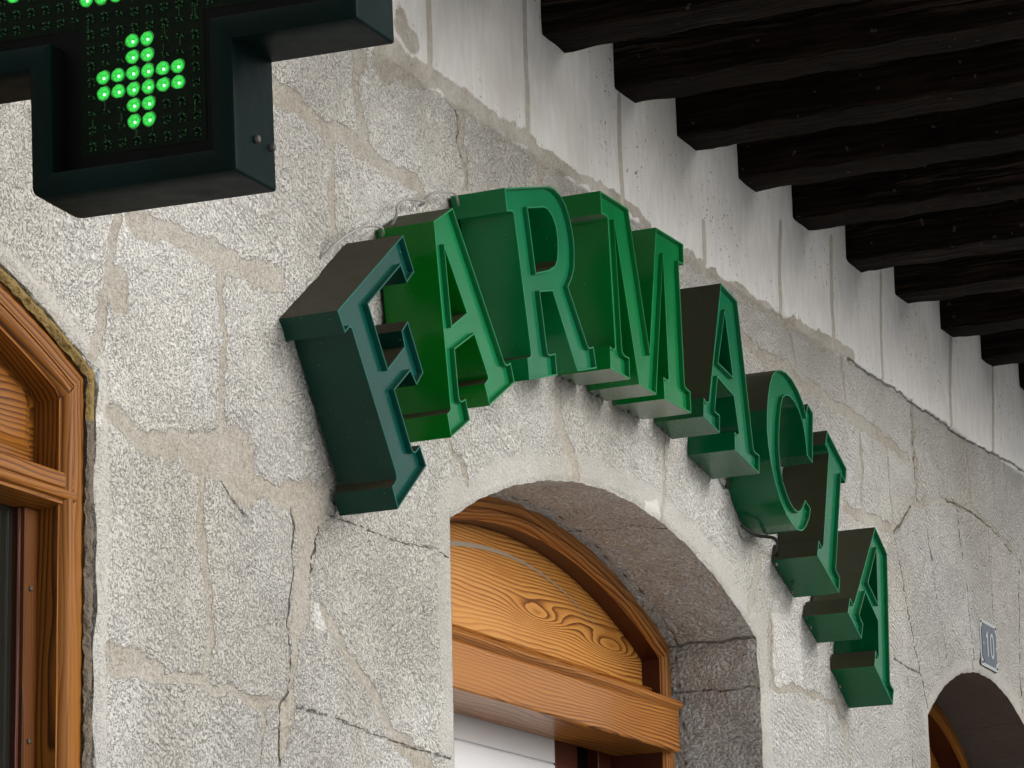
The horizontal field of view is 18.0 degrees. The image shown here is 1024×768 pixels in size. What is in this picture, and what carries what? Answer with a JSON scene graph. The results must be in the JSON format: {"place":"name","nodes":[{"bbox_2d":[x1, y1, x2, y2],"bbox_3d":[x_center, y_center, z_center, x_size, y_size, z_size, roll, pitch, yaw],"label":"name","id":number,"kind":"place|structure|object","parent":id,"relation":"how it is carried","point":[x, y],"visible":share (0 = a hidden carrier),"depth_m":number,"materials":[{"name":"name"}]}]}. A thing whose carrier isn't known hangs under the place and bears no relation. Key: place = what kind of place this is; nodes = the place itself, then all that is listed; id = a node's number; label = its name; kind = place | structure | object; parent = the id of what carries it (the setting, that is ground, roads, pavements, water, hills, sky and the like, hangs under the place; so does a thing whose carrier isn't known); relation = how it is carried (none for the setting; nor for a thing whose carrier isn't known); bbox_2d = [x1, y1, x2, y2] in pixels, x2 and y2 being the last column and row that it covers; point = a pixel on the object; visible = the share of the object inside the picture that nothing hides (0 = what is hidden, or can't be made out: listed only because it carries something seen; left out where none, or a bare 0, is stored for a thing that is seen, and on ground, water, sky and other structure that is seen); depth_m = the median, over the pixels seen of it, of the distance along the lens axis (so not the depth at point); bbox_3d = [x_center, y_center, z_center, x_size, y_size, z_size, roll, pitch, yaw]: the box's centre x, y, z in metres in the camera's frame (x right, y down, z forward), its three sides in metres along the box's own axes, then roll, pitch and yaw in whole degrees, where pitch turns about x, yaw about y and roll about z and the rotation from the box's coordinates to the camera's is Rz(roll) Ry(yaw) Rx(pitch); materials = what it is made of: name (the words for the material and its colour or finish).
{"place":"outdoors","nodes":[
{"label":"outdoors","id":0,"kind":"place"},
{"bbox_2d":[0,0,1023,767],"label":"stone building","id":1,"kind":"structure","parent":0,"point":[198,570],"depth_m":5.37,"materials":[{"name":"stone"}]},
{"bbox_2d":[0,267,94,767],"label":"window frame","id":2,"kind":"structure","parent":1,"relation":"in","point":[43,507],"depth_m":4.14,"materials":[{"name":"orange wood"}]},
{"bbox_2d":[0,0,393,217],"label":"pharmacy cross","id":3,"kind":"object","parent":1,"relation":"attached to","point":[137,105],"visible":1,"depth_m":3.10,"materials":[{"name":"green paint"}]},
{"bbox_2d":[320,225,383,258],"bbox_3d":[-0.233,-0.212,4.962,0.031,0.088,0.198,-8,-15,26],"label":"cable","id":4,"kind":"object","parent":1,"relation":"attached to","point":[344,237],"visible":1,"depth_m":4.91,"materials":[{"name":"grey plastic"}]},
{"bbox_2d":[279,235,425,515],"bbox_3d":[-0.236,-0.027,4.822,0.098,0.431,0.286,-8,-15,24],"label":"sign letter","id":5,"kind":"object","parent":1,"relation":"attached to","point":[359,366],"visible":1,"depth_m":4.80,"materials":[{"name":"teal plastic"}]},
{"bbox_2d":[378,208,514,442],"bbox_3d":[-0.102,-0.074,5.141,0.098,0.375,0.290,-8,-15,24],"label":"sign letter","id":6,"kind":"object","parent":1,"relation":"attached to","point":[436,301],"visible":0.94,"depth_m":5.04,"materials":[{"name":"green plastic"}]},
{"bbox_2d":[451,186,596,381],"bbox_3d":[0.023,-0.155,5.446,0.098,0.360,0.365,-8,-15,24],"label":"sign letter","id":7,"kind":"object","parent":1,"relation":"attached to","point":[519,243],"visible":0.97,"depth_m":5.36,"materials":[{"name":"green plastic"}]},
{"bbox_2d":[391,191,459,224],"bbox_3d":[-0.135,-0.268,5.205,0.028,0.121,0.269,-8,-15,24],"label":"cable","id":8,"kind":"object","parent":7,"relation":"attached to","point":[422,202],"visible":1,"depth_m":5.19,"materials":[{"name":"grey plastic"}]},
{"bbox_2d":[559,191,690,419],"bbox_3d":[0.198,-0.134,5.836,0.098,0.329,0.401,-8,-15,24],"label":"sign letter","id":9,"kind":"object","parent":1,"relation":"attached to","point":[624,287],"visible":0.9,"depth_m":5.77,"materials":[{"name":"green plastic"}]},
{"bbox_2d":[655,283,758,478],"bbox_3d":[0.370,-0.016,6.190,0.098,0.340,0.294,-8,-15,24],"label":"sign letter","id":10,"kind":"object","parent":1,"relation":"attached to","point":[714,427],"visible":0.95,"depth_m":6.18,"materials":[{"name":"green plastic"}]},
{"bbox_2d":[725,477,729,488],"bbox_3d":[0.416,0.185,6.338,0.020,0.034,0.050,-8,-15,24],"label":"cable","id":11,"kind":"object","parent":1,"relation":"attached to","point":[727,484],"visible":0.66,"depth_m":6.34,"materials":[{"name":"black plastic"}]},
{"bbox_2d":[740,524,779,555],"bbox_3d":[0.503,0.314,6.473,0.030,0.039,0.205,-8,-15,24],"label":"cable","id":12,"kind":"object","parent":1,"relation":"attached to","point":[748,530],"visible":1,"depth_m":6.45,"materials":[{"name":"black plastic"}]},
{"bbox_2d":[729,370,812,534],"bbox_3d":[0.513,0.139,6.466,0.098,0.316,0.279,-8,-15,24],"label":"sign letter","id":13,"kind":"object","parent":1,"relation":"attached to","point":[781,416],"visible":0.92,"depth_m":6.39,"materials":[{"name":"green plastic"}]},
{"bbox_2d":[541,0,1023,389],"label":"timber eaves","id":14,"kind":"object","parent":1,"relation":"attached to","point":[887,133],"visible":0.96,"depth_m":6.30,"materials":[{"name":"brown wood"}]},
{"bbox_2d":[772,431,846,597],"bbox_3d":[0.610,0.265,6.648,0.098,0.336,0.219,-8,-15,24],"label":"sign letter","id":15,"kind":"object","parent":1,"relation":"attached to","point":[804,561],"visible":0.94,"depth_m":6.62,"materials":[{"name":"green plastic"}]},
{"bbox_2d":[803,527,893,707],"bbox_3d":[0.703,0.476,6.796,0.098,0.372,0.282,-8,-15,24],"label":"sign letter","id":16,"kind":"object","parent":1,"relation":"attached to","point":[851,618],"visible":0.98,"depth_m":6.81,"materials":[{"name":"green plastic"}]},
{"bbox_2d":[979,618,997,672],"bbox_3d":[1.157,0.638,7.908,0.019,0.117,0.142,-8,-16,24],"label":"house number plate","id":17,"kind":"object","parent":1,"relation":"attached to","point":[988,648],"visible":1,"depth_m":7.90,"materials":[{"name":"grey"}]}
]}

